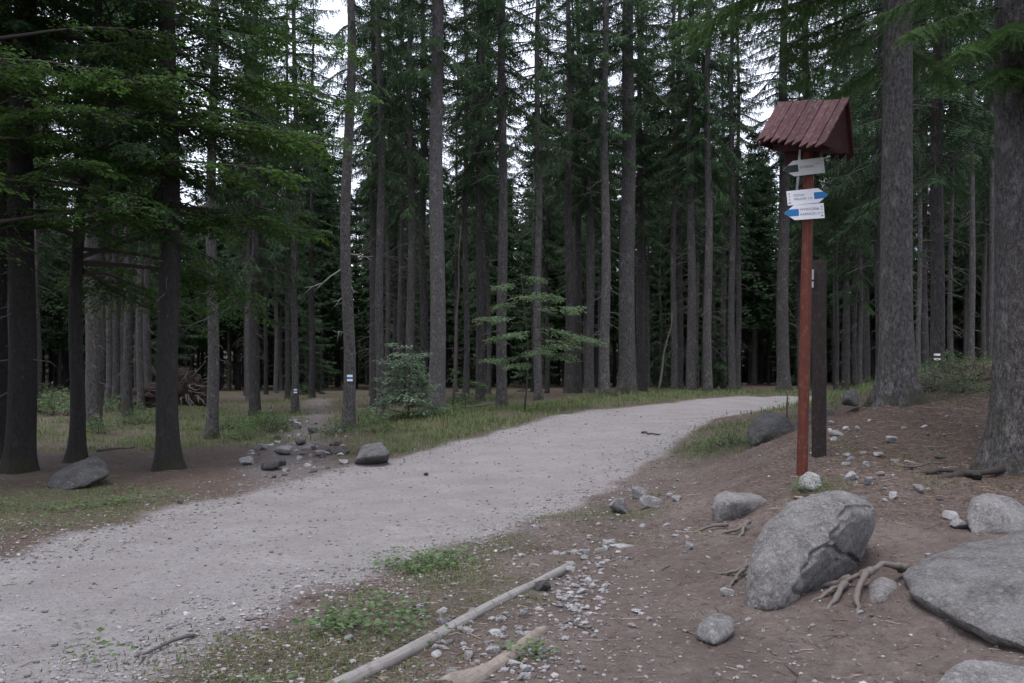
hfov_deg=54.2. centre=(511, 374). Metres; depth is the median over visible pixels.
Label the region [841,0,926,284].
spruce tree
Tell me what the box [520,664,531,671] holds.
stone
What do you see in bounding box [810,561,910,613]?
exposed root
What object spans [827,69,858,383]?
spruce tree
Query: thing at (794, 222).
spruce tree
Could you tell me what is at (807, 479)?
boulder
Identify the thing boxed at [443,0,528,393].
spruce tree
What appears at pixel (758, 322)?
deep wood
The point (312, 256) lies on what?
spruce tree
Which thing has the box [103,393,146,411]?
bilberry bush
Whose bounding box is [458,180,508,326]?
spruce tree
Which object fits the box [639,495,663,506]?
stone
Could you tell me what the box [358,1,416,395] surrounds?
spruce tree
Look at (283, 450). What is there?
stone
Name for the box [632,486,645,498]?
stone
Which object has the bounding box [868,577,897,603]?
boulder
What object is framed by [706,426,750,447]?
bilberry bush
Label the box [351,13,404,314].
spruce tree
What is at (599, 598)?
stone
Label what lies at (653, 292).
spruce tree
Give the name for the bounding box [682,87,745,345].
spruce tree
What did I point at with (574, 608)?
stone
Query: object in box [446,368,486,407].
beech sapling
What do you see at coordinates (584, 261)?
spruce tree
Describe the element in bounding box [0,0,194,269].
beech tree
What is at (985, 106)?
spruce tree
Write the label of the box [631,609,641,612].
stone
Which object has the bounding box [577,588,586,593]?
stone
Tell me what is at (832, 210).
spruce tree
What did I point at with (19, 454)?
spruce tree
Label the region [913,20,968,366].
spruce tree
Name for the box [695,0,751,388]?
spruce tree
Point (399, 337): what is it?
spruce tree
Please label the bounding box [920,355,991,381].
heather hummock
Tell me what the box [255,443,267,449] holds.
stone
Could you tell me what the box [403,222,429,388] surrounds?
spruce tree
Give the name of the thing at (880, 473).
stone
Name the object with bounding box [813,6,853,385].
spruce tree
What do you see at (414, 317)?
spruce tree
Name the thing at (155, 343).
spruce tree
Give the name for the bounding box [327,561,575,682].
weathered log
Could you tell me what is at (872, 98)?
spruce tree
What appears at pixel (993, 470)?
exposed root
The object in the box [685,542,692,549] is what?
stone
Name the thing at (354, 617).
herbs
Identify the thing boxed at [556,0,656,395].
spruce tree
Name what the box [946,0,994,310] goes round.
spruce tree
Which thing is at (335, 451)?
stone
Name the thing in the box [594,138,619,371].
spruce tree
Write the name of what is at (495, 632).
stone
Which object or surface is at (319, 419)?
trail
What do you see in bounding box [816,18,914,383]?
spruce tree
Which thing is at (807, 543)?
boulder
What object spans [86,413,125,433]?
bilberry bush
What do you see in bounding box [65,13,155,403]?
spruce tree
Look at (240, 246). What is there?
spruce tree
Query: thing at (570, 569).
stone
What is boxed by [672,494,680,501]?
stone
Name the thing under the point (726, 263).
spruce tree
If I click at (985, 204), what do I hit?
spruce tree
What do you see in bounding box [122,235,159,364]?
spruce tree
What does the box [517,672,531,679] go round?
stone
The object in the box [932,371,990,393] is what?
bilberry bush
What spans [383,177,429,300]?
spruce tree
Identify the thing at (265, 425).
bilberry bush
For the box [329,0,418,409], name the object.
spruce tree
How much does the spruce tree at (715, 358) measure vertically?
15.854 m
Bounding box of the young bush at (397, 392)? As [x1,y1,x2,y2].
[356,343,451,417]
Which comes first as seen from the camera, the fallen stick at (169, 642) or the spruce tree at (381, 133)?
the fallen stick at (169, 642)
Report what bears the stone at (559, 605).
on the ground at (928, 630)
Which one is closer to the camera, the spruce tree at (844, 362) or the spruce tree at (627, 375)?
the spruce tree at (627, 375)
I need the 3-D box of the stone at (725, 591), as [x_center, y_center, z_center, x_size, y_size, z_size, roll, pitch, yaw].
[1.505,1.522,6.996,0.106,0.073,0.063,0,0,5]
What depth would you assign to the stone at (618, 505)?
11.53 m
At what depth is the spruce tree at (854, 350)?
50.97 m
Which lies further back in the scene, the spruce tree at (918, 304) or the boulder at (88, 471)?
the spruce tree at (918, 304)
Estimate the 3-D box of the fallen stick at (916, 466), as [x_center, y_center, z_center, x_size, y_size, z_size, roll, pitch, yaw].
[4.487,0.972,10.844,0.637,0.054,0.054,0,0,-29]
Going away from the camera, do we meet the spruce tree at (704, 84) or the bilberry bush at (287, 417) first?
the bilberry bush at (287, 417)
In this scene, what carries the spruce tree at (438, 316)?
on the ground at (928, 630)
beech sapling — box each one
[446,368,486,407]
[472,276,609,408]
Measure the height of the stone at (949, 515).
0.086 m
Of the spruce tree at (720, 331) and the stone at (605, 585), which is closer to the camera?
the stone at (605, 585)
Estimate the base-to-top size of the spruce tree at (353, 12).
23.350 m
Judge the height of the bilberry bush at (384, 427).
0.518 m
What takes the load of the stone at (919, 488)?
on the ground at (928, 630)
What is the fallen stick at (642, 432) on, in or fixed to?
on the road
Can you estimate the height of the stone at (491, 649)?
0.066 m
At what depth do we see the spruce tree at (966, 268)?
58.85 m
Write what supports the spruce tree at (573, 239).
on the ground at (928, 630)
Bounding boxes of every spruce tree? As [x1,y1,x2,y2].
[0,0,109,460]
[0,0,116,473]
[12,1,75,412]
[32,0,309,471]
[35,0,154,429]
[38,48,71,398]
[38,77,66,331]
[40,69,70,297]
[51,5,156,405]
[64,66,121,276]
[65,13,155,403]
[68,98,133,349]
[76,0,187,416]
[103,3,137,402]
[106,0,176,409]
[106,1,195,386]
[111,79,159,401]
[119,111,159,387]
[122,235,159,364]
[132,244,199,378]
[140,0,298,439]
[152,27,193,287]
[185,0,320,415]
[201,4,299,401]
[216,127,273,365]
[217,49,275,395]
[219,10,285,388]
[220,37,278,304]
[223,6,290,371]
[224,230,282,374]
[235,0,354,413]
[243,12,290,394]
[260,74,303,392]
[261,121,300,390]
[262,0,327,399]
[275,0,353,397]
[281,187,341,394]
[297,0,396,430]
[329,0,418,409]
[330,0,416,395]
[331,0,429,417]
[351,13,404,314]
[353,42,429,394]
[358,0,468,407]
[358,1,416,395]
[366,0,429,399]
[366,0,473,400]
[376,0,514,410]
[376,2,427,360]
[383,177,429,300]
[383,240,419,384]
[384,218,428,390]
[390,251,428,383]
[398,4,456,394]
[398,32,449,333]
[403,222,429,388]
[420,0,506,399]
[423,0,530,401]
[426,51,475,391]
[443,0,526,366]
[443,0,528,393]
[443,0,559,407]
[447,281,475,388]
[449,1,520,393]
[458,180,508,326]
[461,197,497,339]
[467,44,520,393]
[470,0,608,400]
[509,161,562,391]
[515,1,565,393]
[515,32,563,388]
[528,0,610,392]
[531,0,621,392]
[540,1,600,335]
[542,0,644,392]
[542,1,621,392]
[549,156,583,294]
[550,165,601,341]
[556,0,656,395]
[560,158,618,388]
[569,0,682,393]
[580,10,636,369]
[582,91,620,388]
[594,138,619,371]
[595,0,677,384]
[600,1,684,390]
[610,0,671,391]
[610,16,669,358]
[634,33,669,388]
[635,0,727,389]
[635,129,687,386]
[635,132,683,323]
[636,0,719,389]
[637,0,756,391]
[641,0,993,407]
[650,206,670,388]
[652,10,702,371]
[653,0,728,366]
[661,8,729,386]
[668,0,748,391]
[668,3,743,387]
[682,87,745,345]
[683,141,746,389]
[683,263,718,378]
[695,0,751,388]
[696,37,757,385]
[701,251,743,381]
[703,0,765,389]
[711,1,772,390]
[732,0,841,392]
[753,1,854,390]
[763,0,834,350]
[766,32,828,387]
[770,231,827,385]
[774,40,827,335]
[802,0,874,390]
[807,0,994,370]
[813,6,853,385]
[813,68,849,378]
[814,1,875,391]
[815,7,873,385]
[815,56,849,384]
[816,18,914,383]
[820,0,876,386]
[821,0,954,374]
[823,4,875,388]
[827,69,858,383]
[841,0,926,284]
[848,1,876,382]
[852,0,929,207]
[854,0,988,368]
[856,0,1023,476]
[857,243,874,348]
[862,9,932,344]
[913,0,994,363]
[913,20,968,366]
[913,21,956,369]
[914,49,932,330]
[924,0,994,360]
[944,71,968,362]
[944,85,987,360]
[944,96,981,351]
[945,0,994,360]
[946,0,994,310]
[946,147,981,336]
[954,0,988,360]
[956,71,988,281]
[958,62,988,359]
[975,67,988,219]
[975,161,988,271]
[976,3,994,181]
[976,198,988,269]
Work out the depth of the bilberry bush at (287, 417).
27.59 m
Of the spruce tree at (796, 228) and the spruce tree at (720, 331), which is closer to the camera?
the spruce tree at (796, 228)
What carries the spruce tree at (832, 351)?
on the ground at (928, 630)
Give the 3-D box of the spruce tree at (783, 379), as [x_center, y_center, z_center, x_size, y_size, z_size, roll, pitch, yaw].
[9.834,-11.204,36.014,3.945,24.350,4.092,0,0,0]
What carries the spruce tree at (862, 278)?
on the ground at (928, 630)
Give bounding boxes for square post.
[812,259,826,457]
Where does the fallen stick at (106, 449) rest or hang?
on the ground at (928, 630)
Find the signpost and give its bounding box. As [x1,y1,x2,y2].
[757,97,854,475]
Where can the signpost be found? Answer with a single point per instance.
(802, 135)
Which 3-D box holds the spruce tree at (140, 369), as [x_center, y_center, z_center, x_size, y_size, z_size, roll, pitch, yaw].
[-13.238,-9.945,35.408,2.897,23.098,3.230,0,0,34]
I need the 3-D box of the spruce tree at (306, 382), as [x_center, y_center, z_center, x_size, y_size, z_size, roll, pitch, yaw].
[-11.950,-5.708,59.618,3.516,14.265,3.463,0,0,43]
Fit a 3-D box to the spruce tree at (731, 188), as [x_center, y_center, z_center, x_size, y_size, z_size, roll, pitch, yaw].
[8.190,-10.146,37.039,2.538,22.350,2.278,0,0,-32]
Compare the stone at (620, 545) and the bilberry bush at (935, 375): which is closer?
the stone at (620, 545)
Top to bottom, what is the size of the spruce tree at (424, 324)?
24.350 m
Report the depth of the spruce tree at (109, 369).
44.20 m
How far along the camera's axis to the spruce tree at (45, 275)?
66.90 m
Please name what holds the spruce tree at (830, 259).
on the ground at (928, 630)
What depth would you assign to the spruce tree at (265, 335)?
61.03 m
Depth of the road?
10.17 m
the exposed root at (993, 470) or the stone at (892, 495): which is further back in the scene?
the exposed root at (993, 470)
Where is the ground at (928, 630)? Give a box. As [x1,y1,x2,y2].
[0,344,1023,682]
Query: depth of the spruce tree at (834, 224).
41.93 m
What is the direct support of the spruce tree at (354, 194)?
on the ground at (928, 630)
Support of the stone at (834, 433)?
on the ground at (928, 630)
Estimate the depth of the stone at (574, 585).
7.34 m
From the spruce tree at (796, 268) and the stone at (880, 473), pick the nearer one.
the stone at (880, 473)
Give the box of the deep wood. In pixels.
[40,102,988,390]
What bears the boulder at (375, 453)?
on the ground at (928, 630)
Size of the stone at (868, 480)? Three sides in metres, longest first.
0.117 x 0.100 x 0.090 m
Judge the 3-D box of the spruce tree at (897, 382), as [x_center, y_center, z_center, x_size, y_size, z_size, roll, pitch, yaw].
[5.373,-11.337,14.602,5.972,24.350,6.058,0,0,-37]
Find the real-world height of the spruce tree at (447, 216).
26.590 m
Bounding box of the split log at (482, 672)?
[434,626,550,682]
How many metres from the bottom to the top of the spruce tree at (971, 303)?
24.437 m
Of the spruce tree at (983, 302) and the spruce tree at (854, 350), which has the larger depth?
the spruce tree at (854, 350)
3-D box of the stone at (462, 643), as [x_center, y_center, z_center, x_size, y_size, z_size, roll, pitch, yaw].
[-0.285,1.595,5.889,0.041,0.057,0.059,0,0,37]
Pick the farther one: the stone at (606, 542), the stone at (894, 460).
the stone at (894, 460)
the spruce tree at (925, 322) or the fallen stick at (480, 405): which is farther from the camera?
the spruce tree at (925, 322)
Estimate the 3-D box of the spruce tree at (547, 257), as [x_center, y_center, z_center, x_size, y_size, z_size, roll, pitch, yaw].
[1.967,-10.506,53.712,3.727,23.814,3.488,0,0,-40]
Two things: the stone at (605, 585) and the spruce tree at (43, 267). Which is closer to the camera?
the stone at (605, 585)
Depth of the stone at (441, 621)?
6.34 m
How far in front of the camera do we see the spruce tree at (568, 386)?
37.90 m
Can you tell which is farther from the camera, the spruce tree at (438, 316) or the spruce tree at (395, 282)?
the spruce tree at (395, 282)
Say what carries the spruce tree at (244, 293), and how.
on the ground at (928, 630)
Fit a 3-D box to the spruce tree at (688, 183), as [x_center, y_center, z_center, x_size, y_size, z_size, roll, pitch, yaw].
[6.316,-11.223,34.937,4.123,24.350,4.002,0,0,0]
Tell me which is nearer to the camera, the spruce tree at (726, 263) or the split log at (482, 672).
the split log at (482, 672)
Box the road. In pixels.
[0,395,811,682]
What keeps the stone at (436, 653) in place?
on the ground at (928, 630)
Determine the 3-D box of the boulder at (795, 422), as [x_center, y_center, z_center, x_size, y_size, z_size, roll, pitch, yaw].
[4.647,0.715,15.224,0.609,0.470,1.306,0,0,28]
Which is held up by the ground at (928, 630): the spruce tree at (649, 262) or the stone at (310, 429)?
the spruce tree at (649, 262)
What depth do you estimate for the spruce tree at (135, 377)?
61.03 m
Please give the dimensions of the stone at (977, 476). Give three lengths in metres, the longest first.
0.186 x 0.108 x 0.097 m
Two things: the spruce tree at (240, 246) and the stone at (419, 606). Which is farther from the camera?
the spruce tree at (240, 246)
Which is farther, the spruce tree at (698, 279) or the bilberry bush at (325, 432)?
the spruce tree at (698, 279)
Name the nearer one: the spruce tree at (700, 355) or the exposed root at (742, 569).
the exposed root at (742, 569)
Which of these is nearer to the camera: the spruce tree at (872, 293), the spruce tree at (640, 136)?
the spruce tree at (640, 136)
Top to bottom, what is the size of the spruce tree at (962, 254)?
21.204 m
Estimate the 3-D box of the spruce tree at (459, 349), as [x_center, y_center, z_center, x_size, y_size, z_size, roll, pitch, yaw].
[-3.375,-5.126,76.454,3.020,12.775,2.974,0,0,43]
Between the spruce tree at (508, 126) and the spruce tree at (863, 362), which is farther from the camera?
the spruce tree at (863, 362)
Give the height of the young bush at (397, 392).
2.041 m
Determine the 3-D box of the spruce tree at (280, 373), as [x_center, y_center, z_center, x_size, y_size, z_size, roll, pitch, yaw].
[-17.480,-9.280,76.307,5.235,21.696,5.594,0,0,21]
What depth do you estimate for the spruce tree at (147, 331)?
38.90 m
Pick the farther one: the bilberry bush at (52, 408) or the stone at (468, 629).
the bilberry bush at (52, 408)
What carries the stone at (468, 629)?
on the ground at (928, 630)
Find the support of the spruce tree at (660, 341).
on the ground at (928, 630)
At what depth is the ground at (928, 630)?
8.09 m
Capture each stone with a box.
[239,456,253,465]
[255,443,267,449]
[261,458,285,470]
[273,445,291,454]
[295,440,305,444]
[301,445,310,449]
[307,427,317,433]
[314,450,330,455]
[329,440,339,445]
[330,447,349,454]
[339,459,347,463]
[344,634,353,640]
[416,603,424,610]
[431,650,441,657]
[436,607,446,612]
[436,617,448,624]
[437,645,448,648]
[440,639,447,644]
[446,668,456,673]
[459,641,466,646]
[462,626,473,633]
[464,650,473,659]
[486,645,499,653]
[487,629,500,635]
[488,616,495,620]
[499,615,507,619]
[509,659,521,665]
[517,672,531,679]
[518,609,526,617]
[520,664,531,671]
[535,580,550,591]
[554,603,563,607]
[566,566,574,572]
[568,605,578,611]
[571,583,580,587]
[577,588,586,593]
[579,549,588,553]
[580,579,588,582]
[595,595,604,600]
[601,583,607,588]
[602,539,615,548]
[609,498,627,513]
[610,543,633,547]
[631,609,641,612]
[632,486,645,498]
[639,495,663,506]
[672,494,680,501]
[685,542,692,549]
[720,587,734,595]
[828,430,843,435]
[845,471,855,480]
[864,476,872,485]
[873,452,882,456]
[875,471,884,474]
[886,436,897,442]
[889,459,899,462]
[889,492,896,498]
[912,484,924,492]
[935,455,945,459]
[942,510,958,519]
[949,517,968,528]
[971,472,981,480]
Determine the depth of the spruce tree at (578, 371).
41.89 m
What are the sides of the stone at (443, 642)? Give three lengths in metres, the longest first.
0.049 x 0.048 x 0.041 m
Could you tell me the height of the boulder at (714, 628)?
0.188 m
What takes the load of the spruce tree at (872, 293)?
on the ground at (928, 630)
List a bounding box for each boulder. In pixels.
[47,456,108,489]
[355,442,389,463]
[696,613,733,644]
[711,491,766,522]
[744,490,875,610]
[747,411,793,446]
[792,407,834,429]
[798,472,821,490]
[842,389,858,406]
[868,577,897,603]
[903,532,1023,651]
[937,660,1023,682]
[966,493,1023,533]
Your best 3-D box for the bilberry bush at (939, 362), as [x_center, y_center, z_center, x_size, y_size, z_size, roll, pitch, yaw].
[8.826,-0.250,20.003,1.128,0.503,1.089,0,0,6]
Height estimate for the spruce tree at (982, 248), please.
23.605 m
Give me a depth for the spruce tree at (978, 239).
52.26 m
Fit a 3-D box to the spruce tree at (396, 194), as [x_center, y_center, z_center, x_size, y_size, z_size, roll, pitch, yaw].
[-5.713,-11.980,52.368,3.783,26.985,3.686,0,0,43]
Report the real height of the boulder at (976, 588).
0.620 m
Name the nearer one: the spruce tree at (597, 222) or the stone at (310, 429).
the stone at (310, 429)
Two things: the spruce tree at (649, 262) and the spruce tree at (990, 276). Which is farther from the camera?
the spruce tree at (649, 262)
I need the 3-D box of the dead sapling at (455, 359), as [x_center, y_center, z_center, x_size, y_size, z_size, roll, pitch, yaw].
[-1.754,-1.621,28.475,0.894,5.401,1.280,0,0,0]
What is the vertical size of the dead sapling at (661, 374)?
3.038 m
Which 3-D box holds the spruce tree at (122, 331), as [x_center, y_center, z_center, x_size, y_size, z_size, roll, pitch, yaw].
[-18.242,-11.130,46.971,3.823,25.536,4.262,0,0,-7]
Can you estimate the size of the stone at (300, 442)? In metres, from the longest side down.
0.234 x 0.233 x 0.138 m
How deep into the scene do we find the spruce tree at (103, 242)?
49.54 m
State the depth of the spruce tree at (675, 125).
38.90 m
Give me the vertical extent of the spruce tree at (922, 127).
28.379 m
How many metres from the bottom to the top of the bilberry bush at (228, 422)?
0.669 m
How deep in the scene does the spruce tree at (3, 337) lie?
18.41 m
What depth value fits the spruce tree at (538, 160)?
31.42 m
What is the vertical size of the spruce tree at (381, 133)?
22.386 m
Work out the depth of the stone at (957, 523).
8.66 m
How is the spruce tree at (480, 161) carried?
on the ground at (928, 630)
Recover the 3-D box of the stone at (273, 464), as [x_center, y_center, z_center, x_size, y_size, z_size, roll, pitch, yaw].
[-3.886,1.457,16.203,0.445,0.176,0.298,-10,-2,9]
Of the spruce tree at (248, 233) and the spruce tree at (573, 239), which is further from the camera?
the spruce tree at (573, 239)
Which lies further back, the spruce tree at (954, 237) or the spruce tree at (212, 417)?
the spruce tree at (954, 237)
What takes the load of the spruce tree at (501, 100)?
on the ground at (928, 630)
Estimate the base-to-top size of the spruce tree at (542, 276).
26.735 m
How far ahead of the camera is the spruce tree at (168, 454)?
16.69 m
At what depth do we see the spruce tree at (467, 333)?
35.91 m
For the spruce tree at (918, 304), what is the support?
on the ground at (928, 630)
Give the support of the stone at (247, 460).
on the ground at (928, 630)
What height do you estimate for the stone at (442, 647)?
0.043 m
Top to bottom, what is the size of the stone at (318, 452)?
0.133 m
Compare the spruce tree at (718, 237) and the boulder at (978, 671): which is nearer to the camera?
the boulder at (978, 671)
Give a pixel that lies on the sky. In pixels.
(340, 20)
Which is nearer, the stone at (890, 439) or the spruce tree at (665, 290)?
the stone at (890, 439)
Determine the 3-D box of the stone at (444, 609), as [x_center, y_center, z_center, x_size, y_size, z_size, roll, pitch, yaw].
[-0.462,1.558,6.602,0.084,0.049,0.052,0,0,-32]
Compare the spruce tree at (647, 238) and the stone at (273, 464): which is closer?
the stone at (273, 464)
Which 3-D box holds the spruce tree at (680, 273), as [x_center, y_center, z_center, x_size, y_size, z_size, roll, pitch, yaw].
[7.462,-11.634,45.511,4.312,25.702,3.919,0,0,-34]
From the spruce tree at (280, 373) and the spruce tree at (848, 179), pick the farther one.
the spruce tree at (280, 373)
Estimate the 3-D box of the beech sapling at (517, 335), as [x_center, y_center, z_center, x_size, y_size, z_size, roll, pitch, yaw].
[0.734,-0.802,25.300,3.474,3.603,2.071,0,0,0]
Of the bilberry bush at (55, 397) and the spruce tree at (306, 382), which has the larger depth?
the spruce tree at (306, 382)
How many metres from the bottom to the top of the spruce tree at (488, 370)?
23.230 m
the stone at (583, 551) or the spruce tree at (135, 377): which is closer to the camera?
the stone at (583, 551)
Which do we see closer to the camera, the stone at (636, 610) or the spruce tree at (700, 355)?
the stone at (636, 610)
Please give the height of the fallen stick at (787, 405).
0.754 m
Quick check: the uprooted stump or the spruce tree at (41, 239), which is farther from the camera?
the spruce tree at (41, 239)
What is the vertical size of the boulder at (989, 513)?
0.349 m
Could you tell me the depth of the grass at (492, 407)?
20.85 m
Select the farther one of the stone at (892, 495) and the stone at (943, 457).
the stone at (943, 457)
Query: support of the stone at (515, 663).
on the ground at (928, 630)
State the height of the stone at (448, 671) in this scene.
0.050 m
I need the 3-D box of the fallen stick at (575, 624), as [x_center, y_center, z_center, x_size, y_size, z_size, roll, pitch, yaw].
[0.433,1.571,6.255,0.042,0.028,0.320,0,0,-21]
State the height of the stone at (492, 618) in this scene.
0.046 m
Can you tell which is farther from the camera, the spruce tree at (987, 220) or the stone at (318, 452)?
the spruce tree at (987, 220)
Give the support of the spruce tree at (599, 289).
on the ground at (928, 630)
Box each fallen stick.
[96,446,134,451]
[134,634,196,657]
[466,404,494,407]
[569,620,590,633]
[641,431,660,434]
[786,389,788,418]
[904,462,944,467]
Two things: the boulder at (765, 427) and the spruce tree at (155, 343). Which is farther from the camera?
the spruce tree at (155, 343)
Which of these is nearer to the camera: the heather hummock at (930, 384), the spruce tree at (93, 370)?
the heather hummock at (930, 384)
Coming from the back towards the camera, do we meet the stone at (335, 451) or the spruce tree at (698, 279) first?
the spruce tree at (698, 279)
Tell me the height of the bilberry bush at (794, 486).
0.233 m
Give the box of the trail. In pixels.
[235,398,341,485]
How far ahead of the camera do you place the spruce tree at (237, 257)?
53.22 m
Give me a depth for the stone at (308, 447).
19.91 m
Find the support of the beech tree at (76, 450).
on the ground at (928, 630)
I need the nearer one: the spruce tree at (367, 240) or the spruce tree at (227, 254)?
the spruce tree at (367, 240)
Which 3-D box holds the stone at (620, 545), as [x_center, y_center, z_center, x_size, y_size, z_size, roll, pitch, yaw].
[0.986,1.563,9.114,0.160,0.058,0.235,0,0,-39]
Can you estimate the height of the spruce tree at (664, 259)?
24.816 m
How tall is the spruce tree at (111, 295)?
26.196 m
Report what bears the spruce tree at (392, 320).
on the ground at (928, 630)
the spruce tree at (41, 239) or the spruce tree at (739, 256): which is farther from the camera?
the spruce tree at (41, 239)
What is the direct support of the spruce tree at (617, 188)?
on the ground at (928, 630)
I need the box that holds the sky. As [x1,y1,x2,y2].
[12,0,983,299]
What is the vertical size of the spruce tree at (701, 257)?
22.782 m
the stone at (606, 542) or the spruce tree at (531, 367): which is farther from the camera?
the spruce tree at (531, 367)
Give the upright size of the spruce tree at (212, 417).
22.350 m
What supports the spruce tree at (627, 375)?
on the ground at (928, 630)
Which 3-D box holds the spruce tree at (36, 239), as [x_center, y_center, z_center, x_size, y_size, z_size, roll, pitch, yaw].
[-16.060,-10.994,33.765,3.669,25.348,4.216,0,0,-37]
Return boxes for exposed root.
[692,520,751,536]
[709,563,748,588]
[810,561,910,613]
[911,464,1005,478]
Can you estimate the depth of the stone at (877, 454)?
11.84 m
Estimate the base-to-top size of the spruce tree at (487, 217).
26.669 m
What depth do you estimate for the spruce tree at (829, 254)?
70.29 m
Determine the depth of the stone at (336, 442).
20.44 m
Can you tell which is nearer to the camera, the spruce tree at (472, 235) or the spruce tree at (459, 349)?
the spruce tree at (472, 235)
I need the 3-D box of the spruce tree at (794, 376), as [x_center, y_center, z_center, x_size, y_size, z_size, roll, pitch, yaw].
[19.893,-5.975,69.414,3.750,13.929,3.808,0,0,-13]
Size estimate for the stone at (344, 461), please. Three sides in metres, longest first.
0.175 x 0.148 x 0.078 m
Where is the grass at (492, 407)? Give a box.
[0,355,1013,682]
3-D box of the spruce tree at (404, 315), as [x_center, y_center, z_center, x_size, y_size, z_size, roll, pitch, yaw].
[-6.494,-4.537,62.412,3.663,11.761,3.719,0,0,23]
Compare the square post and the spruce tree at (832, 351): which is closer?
the square post
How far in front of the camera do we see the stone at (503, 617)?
6.39 m
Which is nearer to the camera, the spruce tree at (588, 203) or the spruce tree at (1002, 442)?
the spruce tree at (1002, 442)
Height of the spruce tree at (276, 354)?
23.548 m
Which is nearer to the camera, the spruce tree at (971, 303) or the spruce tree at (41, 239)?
the spruce tree at (971, 303)
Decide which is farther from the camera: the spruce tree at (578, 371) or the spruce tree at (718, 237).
the spruce tree at (718, 237)
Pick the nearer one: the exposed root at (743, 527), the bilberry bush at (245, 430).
the exposed root at (743, 527)
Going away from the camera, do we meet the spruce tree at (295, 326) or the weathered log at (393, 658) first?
the weathered log at (393, 658)
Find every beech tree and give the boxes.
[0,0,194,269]
[0,0,386,463]
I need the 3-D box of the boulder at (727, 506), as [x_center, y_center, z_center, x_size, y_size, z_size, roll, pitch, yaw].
[2.442,1.391,10.556,0.525,0.396,1.220,0,0,22]
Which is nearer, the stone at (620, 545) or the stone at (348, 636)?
the stone at (348, 636)
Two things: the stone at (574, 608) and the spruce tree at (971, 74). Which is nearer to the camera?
the stone at (574, 608)
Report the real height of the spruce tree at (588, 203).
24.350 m
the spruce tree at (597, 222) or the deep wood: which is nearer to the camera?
the spruce tree at (597, 222)
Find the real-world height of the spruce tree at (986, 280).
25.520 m
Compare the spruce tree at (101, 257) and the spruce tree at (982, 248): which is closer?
the spruce tree at (101, 257)
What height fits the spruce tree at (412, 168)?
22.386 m
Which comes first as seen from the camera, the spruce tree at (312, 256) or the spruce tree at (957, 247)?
the spruce tree at (312, 256)
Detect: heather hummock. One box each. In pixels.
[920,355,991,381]
[920,370,961,392]
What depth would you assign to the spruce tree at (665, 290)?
73.23 m
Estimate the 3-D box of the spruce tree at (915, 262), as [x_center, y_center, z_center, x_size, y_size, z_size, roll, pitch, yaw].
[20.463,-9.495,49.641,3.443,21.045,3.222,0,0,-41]
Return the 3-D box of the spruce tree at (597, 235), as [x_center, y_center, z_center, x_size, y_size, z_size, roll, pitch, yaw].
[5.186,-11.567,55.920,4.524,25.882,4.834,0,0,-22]
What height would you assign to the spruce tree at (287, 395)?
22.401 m
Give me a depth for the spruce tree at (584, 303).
67.80 m
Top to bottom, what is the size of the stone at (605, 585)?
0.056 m
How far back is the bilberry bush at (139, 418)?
28.97 m
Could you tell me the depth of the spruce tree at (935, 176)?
21.40 m
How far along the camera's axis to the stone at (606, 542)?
9.26 m
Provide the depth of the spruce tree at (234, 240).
66.80 m
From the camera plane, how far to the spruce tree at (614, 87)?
47.60 m
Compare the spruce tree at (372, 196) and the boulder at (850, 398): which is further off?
the spruce tree at (372, 196)
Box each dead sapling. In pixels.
[444,225,466,405]
[656,309,675,391]
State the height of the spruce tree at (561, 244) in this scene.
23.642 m
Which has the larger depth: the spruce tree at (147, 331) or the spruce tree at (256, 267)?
the spruce tree at (147, 331)
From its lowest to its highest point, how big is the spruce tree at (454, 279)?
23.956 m
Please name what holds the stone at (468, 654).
on the ground at (928, 630)
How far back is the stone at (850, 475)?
10.16 m
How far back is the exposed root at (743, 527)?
9.13 m
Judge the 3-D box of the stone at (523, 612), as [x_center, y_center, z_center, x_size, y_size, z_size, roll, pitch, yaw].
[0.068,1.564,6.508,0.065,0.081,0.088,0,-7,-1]
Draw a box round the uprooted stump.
[119,361,206,407]
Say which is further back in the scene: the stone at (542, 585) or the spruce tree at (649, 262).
the spruce tree at (649, 262)
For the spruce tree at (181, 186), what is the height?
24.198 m
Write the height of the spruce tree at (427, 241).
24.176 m
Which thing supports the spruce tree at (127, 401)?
on the ground at (928, 630)
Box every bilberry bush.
[37,388,69,415]
[39,381,69,407]
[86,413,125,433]
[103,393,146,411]
[115,406,154,424]
[198,409,249,429]
[221,419,267,440]
[227,409,292,432]
[247,407,292,425]
[315,418,355,436]
[337,407,384,427]
[346,414,394,432]
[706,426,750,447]
[787,473,831,494]
[918,363,956,384]
[920,350,976,371]
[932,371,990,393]
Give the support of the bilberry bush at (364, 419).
on the ground at (928, 630)
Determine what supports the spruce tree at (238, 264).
on the ground at (928, 630)
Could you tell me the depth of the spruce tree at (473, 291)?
72.75 m
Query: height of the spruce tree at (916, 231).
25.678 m
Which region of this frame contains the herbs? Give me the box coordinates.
[0,347,992,682]
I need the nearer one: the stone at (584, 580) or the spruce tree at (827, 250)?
the stone at (584, 580)

